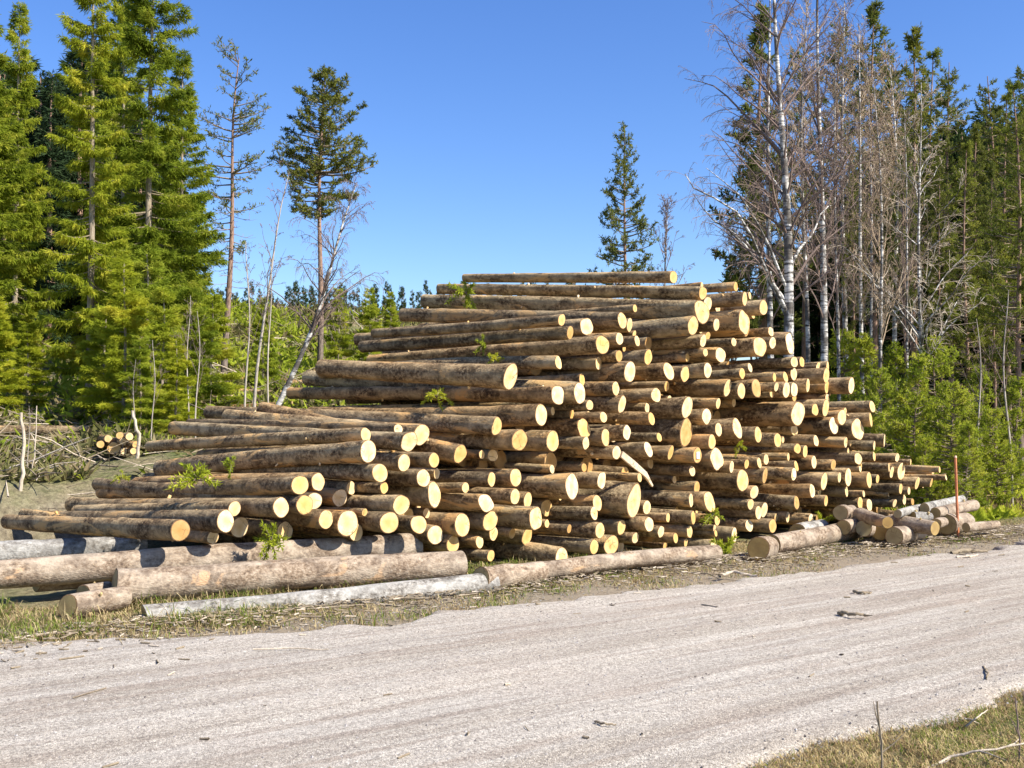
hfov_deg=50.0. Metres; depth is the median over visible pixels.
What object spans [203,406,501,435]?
log
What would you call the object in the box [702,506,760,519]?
log
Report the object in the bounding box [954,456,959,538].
marker pole
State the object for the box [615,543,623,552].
log
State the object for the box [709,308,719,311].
log
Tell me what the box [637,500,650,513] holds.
log
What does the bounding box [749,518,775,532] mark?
log
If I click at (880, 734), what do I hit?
bare twig
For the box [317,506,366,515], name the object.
log
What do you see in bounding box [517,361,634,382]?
log
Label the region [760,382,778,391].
log
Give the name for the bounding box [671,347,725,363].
log
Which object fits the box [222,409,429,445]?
log
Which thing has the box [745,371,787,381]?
log
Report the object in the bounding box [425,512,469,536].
log
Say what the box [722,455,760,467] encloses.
log
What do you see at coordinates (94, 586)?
log
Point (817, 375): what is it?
log
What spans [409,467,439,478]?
log
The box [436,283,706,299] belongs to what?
log
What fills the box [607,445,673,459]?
log
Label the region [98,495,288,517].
log
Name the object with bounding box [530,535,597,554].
log
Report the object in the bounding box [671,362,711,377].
log
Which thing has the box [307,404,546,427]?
log
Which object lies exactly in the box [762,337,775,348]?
log
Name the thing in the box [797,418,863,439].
log
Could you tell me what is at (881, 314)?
birch tree
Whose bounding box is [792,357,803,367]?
log
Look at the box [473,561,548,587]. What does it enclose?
log
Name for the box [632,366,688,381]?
log
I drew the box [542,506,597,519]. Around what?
log
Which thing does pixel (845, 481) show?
log
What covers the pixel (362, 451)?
log
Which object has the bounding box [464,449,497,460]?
log
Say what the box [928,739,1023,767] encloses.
fallen branch
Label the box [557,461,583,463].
log
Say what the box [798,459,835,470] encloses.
log
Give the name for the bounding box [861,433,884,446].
log
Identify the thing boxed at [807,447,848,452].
log
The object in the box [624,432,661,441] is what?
log
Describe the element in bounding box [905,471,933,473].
log
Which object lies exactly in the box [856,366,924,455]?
young pine
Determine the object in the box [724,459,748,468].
log
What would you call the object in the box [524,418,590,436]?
log
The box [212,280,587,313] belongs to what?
distant treeline
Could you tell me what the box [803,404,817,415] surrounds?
log
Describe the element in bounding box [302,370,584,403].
log
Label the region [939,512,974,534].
log
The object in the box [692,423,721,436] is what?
log
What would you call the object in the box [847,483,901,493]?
log
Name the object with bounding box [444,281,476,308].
spruce sprig
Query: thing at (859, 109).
birch tree
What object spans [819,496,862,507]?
log
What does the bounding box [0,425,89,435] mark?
log
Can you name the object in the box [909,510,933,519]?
log
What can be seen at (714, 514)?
spruce sprig
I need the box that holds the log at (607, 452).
[553,445,620,458]
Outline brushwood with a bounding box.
[0,296,428,483]
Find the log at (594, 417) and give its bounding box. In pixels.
[573,412,606,422]
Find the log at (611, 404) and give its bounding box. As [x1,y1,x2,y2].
[574,395,625,412]
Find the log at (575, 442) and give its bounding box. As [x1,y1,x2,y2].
[557,436,588,449]
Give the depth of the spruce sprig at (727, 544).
13.46 m
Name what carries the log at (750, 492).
on the log at (733, 503)
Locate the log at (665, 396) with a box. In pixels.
[660,395,670,398]
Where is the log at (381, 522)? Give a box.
[357,511,398,533]
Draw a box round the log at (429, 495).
[347,481,440,507]
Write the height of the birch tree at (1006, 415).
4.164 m
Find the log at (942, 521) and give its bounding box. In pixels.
[931,517,948,527]
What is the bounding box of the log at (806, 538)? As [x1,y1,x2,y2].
[770,523,864,552]
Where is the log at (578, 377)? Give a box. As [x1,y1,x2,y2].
[517,373,584,385]
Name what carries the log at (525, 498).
on the log at (521, 517)
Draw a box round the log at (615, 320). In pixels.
[398,307,626,328]
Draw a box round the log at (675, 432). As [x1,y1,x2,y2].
[616,417,692,446]
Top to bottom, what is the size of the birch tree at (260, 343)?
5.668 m
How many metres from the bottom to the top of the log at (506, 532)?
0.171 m
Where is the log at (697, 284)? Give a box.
[546,282,702,297]
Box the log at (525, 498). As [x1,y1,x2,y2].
[494,491,531,505]
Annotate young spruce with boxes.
[0,295,29,411]
[2,320,53,412]
[66,303,129,423]
[71,257,160,422]
[100,247,186,411]
[104,335,170,435]
[126,285,193,422]
[149,337,199,435]
[155,284,232,418]
[189,293,244,415]
[243,296,281,388]
[325,286,354,359]
[352,287,382,360]
[382,291,400,327]
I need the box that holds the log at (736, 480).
[679,469,748,491]
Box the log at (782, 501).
[714,493,798,509]
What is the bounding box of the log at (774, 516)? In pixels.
[763,513,777,521]
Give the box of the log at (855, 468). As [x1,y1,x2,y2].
[835,466,861,471]
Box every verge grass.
[0,514,1023,650]
[714,687,1023,767]
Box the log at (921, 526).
[887,514,939,534]
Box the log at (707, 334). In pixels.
[694,332,709,338]
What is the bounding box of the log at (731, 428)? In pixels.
[708,418,741,438]
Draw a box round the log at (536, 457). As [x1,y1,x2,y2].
[503,451,556,468]
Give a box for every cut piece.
[96,435,111,441]
[96,441,103,447]
[104,441,136,447]
[106,441,120,454]
[112,437,127,445]
[116,432,123,438]
[119,448,126,454]
[123,432,132,439]
[127,448,135,454]
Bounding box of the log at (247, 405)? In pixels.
[202,401,292,406]
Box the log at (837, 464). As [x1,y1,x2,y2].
[836,463,861,466]
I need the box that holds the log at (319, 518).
[242,509,332,528]
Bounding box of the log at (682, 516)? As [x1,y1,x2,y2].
[650,508,694,524]
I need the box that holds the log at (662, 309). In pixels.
[421,294,709,323]
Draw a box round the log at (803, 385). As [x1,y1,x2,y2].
[788,378,809,392]
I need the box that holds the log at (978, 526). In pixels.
[962,520,1000,531]
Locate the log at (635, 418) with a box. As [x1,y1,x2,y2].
[605,411,654,424]
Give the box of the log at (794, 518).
[776,512,812,524]
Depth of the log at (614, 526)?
13.15 m
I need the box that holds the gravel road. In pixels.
[0,540,1023,767]
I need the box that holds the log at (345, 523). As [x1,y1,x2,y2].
[292,509,357,536]
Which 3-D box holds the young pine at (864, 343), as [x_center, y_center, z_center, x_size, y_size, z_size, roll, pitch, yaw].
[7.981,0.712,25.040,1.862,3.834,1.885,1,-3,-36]
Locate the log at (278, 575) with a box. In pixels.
[112,551,467,603]
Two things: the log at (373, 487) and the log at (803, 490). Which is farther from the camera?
the log at (803, 490)
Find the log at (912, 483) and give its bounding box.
[878,477,919,489]
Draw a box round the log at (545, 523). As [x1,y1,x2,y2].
[541,519,548,527]
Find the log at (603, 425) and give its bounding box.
[589,424,615,441]
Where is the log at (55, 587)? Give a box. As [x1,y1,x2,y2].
[32,582,92,591]
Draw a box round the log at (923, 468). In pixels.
[905,465,939,472]
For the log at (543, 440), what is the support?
on the stacked logs at (500, 462)
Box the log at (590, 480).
[520,472,605,488]
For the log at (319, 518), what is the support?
on the log at (256, 530)
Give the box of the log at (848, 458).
[807,452,861,464]
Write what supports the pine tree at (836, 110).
on the ground at (42, 495)
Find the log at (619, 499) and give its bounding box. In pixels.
[577,480,640,518]
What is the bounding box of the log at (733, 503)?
[713,498,753,509]
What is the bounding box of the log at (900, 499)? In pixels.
[861,494,905,504]
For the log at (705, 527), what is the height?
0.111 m
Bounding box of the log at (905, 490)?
[901,486,909,494]
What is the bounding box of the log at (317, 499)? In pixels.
[122,479,321,508]
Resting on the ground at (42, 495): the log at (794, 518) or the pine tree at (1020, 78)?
the pine tree at (1020, 78)
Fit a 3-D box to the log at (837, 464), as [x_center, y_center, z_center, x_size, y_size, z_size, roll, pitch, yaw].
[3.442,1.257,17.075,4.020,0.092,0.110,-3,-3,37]
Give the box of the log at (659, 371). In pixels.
[633,362,673,380]
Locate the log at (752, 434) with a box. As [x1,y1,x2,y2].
[715,426,761,442]
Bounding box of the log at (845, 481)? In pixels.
[798,468,850,486]
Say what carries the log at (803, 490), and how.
on the log at (782, 501)
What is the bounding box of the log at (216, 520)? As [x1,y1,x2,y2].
[48,509,233,532]
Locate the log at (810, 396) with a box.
[796,394,828,401]
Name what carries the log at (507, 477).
on the stacked logs at (500, 462)
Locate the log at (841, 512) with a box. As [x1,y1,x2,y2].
[832,504,855,520]
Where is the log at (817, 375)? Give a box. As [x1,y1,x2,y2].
[796,368,828,383]
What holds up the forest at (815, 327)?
on the ground at (42, 495)
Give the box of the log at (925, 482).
[918,478,932,486]
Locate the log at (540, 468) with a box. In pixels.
[504,462,553,473]
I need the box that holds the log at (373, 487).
[354,482,387,493]
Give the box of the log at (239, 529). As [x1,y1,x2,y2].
[64,497,247,537]
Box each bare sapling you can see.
[20,407,33,465]
[123,360,140,431]
[146,340,167,439]
[172,296,196,418]
[180,312,208,437]
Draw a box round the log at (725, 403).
[719,399,735,407]
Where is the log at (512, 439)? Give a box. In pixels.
[429,429,526,450]
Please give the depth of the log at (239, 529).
11.02 m
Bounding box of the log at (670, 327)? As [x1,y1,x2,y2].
[631,316,697,338]
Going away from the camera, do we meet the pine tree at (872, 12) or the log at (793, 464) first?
the log at (793, 464)
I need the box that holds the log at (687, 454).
[653,447,701,462]
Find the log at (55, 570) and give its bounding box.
[0,533,422,588]
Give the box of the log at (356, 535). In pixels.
[291,524,362,541]
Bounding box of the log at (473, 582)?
[141,573,499,616]
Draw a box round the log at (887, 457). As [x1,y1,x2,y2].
[874,453,898,461]
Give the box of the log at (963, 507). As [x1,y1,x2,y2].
[930,499,979,517]
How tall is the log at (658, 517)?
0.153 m
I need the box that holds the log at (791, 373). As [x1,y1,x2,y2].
[752,368,796,380]
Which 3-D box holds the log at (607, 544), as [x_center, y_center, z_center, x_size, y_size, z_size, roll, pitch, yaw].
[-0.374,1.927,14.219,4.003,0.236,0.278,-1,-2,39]
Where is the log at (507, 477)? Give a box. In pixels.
[439,469,520,486]
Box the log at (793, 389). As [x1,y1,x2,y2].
[743,382,797,398]
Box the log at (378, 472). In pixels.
[214,463,387,482]
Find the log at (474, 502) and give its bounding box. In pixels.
[431,493,493,512]
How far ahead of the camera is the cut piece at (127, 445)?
16.94 m
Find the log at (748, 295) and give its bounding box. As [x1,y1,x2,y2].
[746,292,750,299]
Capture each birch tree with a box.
[237,241,272,406]
[249,172,388,404]
[250,258,279,402]
[253,158,296,406]
[647,192,694,285]
[657,0,894,356]
[712,0,817,357]
[722,222,737,360]
[742,0,837,362]
[768,0,875,395]
[788,0,914,394]
[813,22,864,400]
[818,14,917,427]
[826,78,998,433]
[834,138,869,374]
[847,66,928,410]
[849,51,893,375]
[854,40,962,410]
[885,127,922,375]
[890,101,926,394]
[953,319,989,471]
[976,290,1020,505]
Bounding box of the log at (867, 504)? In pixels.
[799,499,871,510]
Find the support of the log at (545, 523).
on the log at (558, 528)
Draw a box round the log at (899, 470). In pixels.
[879,462,904,479]
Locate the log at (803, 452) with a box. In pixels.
[789,445,807,457]
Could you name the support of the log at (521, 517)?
on the log at (506, 532)
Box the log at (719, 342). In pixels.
[704,338,735,346]
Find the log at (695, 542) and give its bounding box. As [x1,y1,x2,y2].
[667,537,715,547]
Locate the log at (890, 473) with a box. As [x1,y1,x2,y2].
[861,466,893,477]
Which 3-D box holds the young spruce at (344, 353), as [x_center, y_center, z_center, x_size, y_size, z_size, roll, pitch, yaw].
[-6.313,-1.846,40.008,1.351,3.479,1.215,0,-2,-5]
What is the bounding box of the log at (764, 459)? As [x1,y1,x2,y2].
[722,453,768,464]
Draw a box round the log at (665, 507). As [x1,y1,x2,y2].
[651,505,677,509]
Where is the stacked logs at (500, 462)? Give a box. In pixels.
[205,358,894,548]
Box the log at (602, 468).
[592,465,627,472]
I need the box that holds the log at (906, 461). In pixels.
[862,459,910,464]
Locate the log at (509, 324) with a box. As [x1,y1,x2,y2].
[371,314,564,337]
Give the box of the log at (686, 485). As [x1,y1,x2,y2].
[612,480,699,490]
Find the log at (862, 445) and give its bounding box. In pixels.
[848,440,874,450]
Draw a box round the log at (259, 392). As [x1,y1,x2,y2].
[230,389,281,394]
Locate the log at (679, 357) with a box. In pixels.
[650,353,688,362]
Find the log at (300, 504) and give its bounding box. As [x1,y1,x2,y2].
[91,478,312,514]
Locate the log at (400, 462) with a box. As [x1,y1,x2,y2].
[195,448,409,471]
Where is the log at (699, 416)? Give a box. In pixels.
[688,408,710,424]
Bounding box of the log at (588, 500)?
[550,495,601,510]
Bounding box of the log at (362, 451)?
[153,440,375,474]
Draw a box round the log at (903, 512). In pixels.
[893,504,920,517]
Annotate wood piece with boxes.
[692,572,717,577]
[718,570,757,576]
[956,554,977,557]
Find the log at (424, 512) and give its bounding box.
[411,508,429,517]
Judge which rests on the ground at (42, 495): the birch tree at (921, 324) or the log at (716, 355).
the birch tree at (921, 324)
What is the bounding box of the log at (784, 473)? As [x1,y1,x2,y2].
[761,466,795,480]
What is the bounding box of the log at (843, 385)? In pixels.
[827,377,853,395]
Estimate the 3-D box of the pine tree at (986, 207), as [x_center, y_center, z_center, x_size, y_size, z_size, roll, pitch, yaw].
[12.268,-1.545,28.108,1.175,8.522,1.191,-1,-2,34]
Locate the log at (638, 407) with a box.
[624,403,648,411]
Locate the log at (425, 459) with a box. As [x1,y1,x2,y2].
[376,450,438,467]
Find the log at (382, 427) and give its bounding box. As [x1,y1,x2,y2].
[186,419,402,431]
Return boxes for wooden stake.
[18,412,25,490]
[131,410,140,457]
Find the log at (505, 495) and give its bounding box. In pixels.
[467,487,519,503]
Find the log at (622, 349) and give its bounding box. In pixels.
[608,347,625,351]
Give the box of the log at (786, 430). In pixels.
[741,426,797,435]
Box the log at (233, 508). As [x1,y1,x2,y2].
[71,501,240,516]
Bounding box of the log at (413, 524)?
[395,515,426,533]
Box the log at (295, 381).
[219,376,308,386]
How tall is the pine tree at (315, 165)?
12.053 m
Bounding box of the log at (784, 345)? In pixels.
[737,332,793,354]
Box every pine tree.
[189,35,275,373]
[266,64,378,360]
[587,121,660,298]
[707,0,819,358]
[731,148,758,359]
[775,39,833,362]
[806,18,878,376]
[808,0,929,452]
[855,39,933,346]
[857,23,957,394]
[893,46,978,397]
[912,62,993,441]
[921,156,962,461]
[928,139,1006,445]
[940,121,1009,471]
[961,76,1023,450]
[965,77,1023,481]
[967,92,1023,468]
[968,160,1015,460]
[994,65,1023,299]
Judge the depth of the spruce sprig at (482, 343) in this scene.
13.59 m
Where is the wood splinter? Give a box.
[620,451,652,486]
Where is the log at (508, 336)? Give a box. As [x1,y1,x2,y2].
[358,326,572,352]
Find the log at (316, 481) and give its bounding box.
[131,472,324,490]
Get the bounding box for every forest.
[0,35,187,343]
[754,100,1023,457]
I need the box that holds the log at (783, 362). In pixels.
[730,357,797,369]
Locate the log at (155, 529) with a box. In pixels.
[1,514,189,540]
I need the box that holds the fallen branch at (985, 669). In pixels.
[982,665,988,679]
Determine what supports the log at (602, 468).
on the stacked logs at (500, 462)
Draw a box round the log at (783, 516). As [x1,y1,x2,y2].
[767,510,788,522]
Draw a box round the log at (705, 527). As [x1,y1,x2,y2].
[654,522,715,530]
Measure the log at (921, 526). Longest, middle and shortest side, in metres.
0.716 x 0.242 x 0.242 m
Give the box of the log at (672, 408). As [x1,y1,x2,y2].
[648,396,692,418]
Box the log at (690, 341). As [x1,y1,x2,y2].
[650,334,705,352]
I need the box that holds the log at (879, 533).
[872,526,892,540]
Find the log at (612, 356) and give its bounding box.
[565,350,621,361]
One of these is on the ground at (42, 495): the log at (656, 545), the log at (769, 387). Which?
the log at (656, 545)
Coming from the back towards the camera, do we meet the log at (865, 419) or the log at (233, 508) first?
the log at (865, 419)
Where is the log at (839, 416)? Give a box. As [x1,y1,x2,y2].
[807,409,845,424]
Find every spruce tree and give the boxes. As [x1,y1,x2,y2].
[0,0,65,369]
[0,14,41,384]
[35,0,140,395]
[65,0,229,340]
[72,0,158,346]
[152,48,219,350]
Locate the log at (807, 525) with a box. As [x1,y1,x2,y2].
[788,519,828,531]
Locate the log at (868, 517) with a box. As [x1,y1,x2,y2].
[852,507,892,527]
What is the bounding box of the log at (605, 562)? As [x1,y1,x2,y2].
[543,545,722,577]
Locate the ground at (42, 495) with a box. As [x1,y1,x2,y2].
[0,313,1023,767]
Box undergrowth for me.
[882,460,1023,521]
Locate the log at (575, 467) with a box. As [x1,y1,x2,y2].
[554,463,586,471]
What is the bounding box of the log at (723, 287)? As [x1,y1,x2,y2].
[545,282,737,297]
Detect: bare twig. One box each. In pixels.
[32,406,44,467]
[873,701,903,767]
[1009,697,1020,761]
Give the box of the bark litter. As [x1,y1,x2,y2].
[0,524,1023,767]
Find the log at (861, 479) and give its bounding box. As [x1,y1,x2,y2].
[849,472,871,487]
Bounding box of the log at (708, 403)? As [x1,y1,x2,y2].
[685,396,719,408]
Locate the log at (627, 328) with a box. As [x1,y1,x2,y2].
[592,318,631,332]
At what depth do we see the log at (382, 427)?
12.79 m
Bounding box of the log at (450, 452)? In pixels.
[257,402,466,462]
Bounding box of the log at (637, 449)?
[609,442,652,457]
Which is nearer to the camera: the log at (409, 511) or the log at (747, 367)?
the log at (409, 511)
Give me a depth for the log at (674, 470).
14.12 m
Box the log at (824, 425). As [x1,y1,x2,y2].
[797,417,837,433]
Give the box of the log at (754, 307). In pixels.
[720,300,766,315]
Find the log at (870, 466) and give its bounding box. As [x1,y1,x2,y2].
[861,462,889,471]
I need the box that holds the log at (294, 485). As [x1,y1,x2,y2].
[95,476,308,498]
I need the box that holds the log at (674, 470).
[627,464,694,475]
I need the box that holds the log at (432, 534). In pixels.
[362,524,442,544]
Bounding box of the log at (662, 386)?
[618,381,668,391]
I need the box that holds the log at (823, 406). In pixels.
[736,399,828,417]
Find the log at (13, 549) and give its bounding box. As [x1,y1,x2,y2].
[0,537,147,559]
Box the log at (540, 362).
[318,355,561,378]
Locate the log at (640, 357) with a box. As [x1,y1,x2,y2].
[601,349,651,365]
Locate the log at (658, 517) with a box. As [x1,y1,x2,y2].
[636,512,669,521]
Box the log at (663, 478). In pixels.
[641,474,675,483]
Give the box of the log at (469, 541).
[458,535,482,548]
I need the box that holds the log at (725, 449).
[715,446,739,452]
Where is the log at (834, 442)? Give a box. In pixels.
[807,436,846,447]
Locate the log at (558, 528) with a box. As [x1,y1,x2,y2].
[532,523,570,532]
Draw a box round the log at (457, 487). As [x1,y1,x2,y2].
[437,482,468,492]
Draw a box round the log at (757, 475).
[743,467,766,483]
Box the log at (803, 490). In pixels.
[748,484,814,497]
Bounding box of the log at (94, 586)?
[76,581,111,592]
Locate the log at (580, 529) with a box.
[532,520,604,538]
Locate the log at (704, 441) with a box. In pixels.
[674,434,715,448]
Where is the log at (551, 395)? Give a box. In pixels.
[286,386,564,404]
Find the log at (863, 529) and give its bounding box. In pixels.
[856,520,875,536]
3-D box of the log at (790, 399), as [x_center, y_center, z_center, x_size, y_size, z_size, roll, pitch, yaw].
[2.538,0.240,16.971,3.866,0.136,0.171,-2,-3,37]
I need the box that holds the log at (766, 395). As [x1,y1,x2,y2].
[759,392,773,397]
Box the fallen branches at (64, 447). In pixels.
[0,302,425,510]
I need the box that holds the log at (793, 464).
[761,461,797,470]
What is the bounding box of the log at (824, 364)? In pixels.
[809,361,828,368]
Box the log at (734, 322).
[632,309,749,337]
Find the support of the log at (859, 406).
on the stacked logs at (500, 462)
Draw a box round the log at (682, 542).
[668,538,687,546]
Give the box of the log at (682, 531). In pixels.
[653,522,691,537]
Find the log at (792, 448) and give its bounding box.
[715,443,800,453]
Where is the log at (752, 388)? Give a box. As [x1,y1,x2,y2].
[731,379,760,397]
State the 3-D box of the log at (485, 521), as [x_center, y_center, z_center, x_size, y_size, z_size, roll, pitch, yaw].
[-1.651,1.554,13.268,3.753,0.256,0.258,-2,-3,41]
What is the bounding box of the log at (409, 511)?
[403,508,413,515]
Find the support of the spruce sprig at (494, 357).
on the log at (540, 362)
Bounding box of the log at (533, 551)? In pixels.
[462,542,567,561]
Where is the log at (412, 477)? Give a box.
[334,468,429,486]
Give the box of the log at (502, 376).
[315,359,517,389]
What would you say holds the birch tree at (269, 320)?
on the ground at (42, 495)
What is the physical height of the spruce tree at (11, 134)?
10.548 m
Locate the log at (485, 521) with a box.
[432,509,497,530]
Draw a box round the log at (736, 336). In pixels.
[713,326,749,337]
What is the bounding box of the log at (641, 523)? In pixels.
[597,515,652,531]
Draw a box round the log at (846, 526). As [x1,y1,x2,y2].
[836,518,858,534]
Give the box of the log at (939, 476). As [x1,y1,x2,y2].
[904,474,946,479]
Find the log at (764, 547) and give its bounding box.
[747,536,778,560]
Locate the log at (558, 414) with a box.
[547,410,573,418]
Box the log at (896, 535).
[885,526,926,545]
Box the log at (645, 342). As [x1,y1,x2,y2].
[625,336,651,350]
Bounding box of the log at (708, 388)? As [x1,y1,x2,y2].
[660,379,730,396]
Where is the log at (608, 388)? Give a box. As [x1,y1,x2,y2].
[584,381,618,395]
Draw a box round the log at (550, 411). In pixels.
[324,404,554,415]
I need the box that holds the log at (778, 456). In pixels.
[729,452,788,460]
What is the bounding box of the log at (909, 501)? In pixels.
[905,498,913,504]
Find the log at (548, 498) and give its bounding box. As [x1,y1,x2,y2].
[532,497,560,500]
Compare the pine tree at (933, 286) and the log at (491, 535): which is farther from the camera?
the pine tree at (933, 286)
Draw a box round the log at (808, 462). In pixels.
[789,455,815,468]
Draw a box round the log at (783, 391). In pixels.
[759,382,789,397]
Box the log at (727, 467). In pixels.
[695,461,733,472]
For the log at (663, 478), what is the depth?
14.21 m
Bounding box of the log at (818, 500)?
[798,495,827,506]
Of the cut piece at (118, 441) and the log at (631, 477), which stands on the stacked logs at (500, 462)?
the log at (631, 477)
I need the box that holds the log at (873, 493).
[864,491,888,496]
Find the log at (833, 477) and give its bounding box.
[796,471,840,482]
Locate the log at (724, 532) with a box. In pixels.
[680,526,736,542]
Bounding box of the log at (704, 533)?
[692,530,716,536]
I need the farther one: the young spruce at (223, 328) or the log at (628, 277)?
the young spruce at (223, 328)
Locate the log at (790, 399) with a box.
[735,397,795,401]
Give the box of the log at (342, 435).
[145,427,370,451]
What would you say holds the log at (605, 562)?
on the ground at (42, 495)
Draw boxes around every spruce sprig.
[110,469,131,483]
[165,460,220,490]
[222,456,235,478]
[254,520,289,559]
[421,387,453,411]
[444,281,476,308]
[474,334,485,354]
[487,352,505,363]
[699,507,724,524]
[709,533,738,554]
[733,440,746,457]
[816,511,834,520]
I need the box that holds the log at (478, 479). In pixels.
[430,471,494,486]
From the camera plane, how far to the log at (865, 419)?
16.15 m
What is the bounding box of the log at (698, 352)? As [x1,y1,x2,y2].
[651,349,707,356]
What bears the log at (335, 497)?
on the log at (360, 511)
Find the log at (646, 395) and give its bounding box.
[618,388,660,402]
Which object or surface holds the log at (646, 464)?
on the stacked logs at (500, 462)
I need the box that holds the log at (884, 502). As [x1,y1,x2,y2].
[870,499,896,506]
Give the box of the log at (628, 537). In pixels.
[604,532,638,542]
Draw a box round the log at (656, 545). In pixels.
[624,541,667,548]
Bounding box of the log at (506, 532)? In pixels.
[496,526,514,538]
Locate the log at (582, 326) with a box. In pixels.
[353,318,592,345]
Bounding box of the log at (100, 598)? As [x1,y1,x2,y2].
[58,586,131,619]
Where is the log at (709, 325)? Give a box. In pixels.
[697,318,718,331]
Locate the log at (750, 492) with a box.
[699,485,757,498]
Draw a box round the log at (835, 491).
[820,485,847,496]
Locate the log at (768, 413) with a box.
[712,401,804,425]
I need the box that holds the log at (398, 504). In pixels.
[321,495,409,514]
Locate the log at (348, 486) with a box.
[149,472,354,494]
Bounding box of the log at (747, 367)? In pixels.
[711,363,751,372]
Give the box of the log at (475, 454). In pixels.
[465,449,484,458]
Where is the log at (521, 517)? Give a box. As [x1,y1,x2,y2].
[491,504,541,529]
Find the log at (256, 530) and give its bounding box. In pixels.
[244,517,292,540]
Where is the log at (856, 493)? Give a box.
[847,490,864,496]
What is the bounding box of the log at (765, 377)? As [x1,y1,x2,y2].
[731,372,775,381]
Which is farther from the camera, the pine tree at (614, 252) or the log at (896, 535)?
the pine tree at (614, 252)
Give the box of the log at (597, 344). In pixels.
[366,335,608,361]
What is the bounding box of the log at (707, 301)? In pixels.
[683,297,711,309]
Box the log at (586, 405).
[425,400,592,409]
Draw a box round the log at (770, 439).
[715,433,780,446]
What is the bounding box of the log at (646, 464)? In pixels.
[610,460,652,468]
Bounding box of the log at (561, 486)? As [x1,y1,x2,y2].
[490,472,577,499]
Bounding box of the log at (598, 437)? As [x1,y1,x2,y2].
[588,428,609,446]
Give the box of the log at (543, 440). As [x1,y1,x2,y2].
[521,430,558,451]
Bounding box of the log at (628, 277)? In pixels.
[462,271,676,283]
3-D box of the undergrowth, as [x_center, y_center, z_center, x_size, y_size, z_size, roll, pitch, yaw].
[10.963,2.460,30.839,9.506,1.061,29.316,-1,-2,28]
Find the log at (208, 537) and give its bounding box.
[18,508,218,543]
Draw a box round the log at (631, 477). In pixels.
[589,471,641,481]
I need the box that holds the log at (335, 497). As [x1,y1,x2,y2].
[142,473,346,506]
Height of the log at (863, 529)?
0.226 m
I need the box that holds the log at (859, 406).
[829,401,874,412]
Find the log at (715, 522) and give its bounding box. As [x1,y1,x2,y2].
[695,513,719,525]
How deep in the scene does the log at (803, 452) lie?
15.39 m
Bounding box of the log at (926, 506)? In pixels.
[919,495,965,511]
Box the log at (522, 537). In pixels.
[483,529,531,544]
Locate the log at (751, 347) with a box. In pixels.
[720,337,766,357]
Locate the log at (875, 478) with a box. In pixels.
[871,474,878,482]
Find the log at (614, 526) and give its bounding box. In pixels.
[548,518,624,534]
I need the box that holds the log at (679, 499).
[641,490,692,506]
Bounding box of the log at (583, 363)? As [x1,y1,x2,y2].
[542,356,600,369]
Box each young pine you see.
[817,328,877,450]
[829,332,903,450]
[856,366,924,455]
[859,340,936,452]
[874,351,947,502]
[889,335,984,489]
[909,437,954,504]
[910,380,994,497]
[937,365,1008,497]
[940,421,992,512]
[962,407,1023,504]
[987,376,1023,489]
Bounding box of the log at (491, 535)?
[467,527,497,540]
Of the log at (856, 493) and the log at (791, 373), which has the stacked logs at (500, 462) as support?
the log at (856, 493)
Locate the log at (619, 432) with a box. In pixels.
[590,424,630,440]
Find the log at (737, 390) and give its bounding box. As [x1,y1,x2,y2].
[671,382,744,398]
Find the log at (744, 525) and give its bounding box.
[718,517,752,531]
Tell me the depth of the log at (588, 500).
13.06 m
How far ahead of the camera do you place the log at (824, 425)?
15.88 m
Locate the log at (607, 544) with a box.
[532,534,617,553]
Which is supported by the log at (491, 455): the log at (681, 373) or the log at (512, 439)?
the log at (512, 439)
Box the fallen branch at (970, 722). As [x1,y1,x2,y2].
[965,710,987,726]
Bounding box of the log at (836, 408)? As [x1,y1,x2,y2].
[828,407,846,411]
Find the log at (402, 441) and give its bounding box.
[168,421,417,451]
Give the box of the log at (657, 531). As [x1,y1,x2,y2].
[624,525,663,537]
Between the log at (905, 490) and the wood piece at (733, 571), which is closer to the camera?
the wood piece at (733, 571)
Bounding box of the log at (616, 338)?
[382,332,622,353]
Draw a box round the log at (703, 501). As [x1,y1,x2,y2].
[641,489,714,511]
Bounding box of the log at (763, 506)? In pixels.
[753,502,767,517]
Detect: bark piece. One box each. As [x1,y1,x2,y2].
[253,647,328,649]
[594,720,615,725]
[837,610,872,616]
[852,590,871,594]
[950,544,987,553]
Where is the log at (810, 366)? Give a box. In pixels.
[795,364,818,368]
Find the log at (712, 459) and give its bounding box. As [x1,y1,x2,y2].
[653,447,723,470]
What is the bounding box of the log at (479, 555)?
[457,548,493,561]
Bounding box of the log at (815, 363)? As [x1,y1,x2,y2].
[804,362,819,366]
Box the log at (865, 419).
[846,413,871,426]
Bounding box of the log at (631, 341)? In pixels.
[609,335,639,347]
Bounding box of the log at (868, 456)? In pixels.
[850,451,875,460]
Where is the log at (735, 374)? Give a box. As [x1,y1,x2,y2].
[688,368,744,379]
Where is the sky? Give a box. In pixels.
[0,0,1023,360]
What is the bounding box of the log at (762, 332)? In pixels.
[710,327,772,338]
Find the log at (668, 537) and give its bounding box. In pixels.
[638,532,677,542]
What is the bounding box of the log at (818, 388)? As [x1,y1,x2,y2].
[797,382,828,393]
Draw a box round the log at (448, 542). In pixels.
[423,534,458,551]
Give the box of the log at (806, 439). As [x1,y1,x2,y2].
[780,434,818,445]
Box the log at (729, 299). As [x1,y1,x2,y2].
[646,292,746,307]
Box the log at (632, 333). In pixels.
[621,330,635,335]
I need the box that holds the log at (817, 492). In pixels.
[815,489,820,494]
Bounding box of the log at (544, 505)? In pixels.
[530,498,551,516]
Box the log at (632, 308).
[418,304,636,325]
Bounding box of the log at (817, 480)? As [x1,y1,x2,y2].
[748,472,826,489]

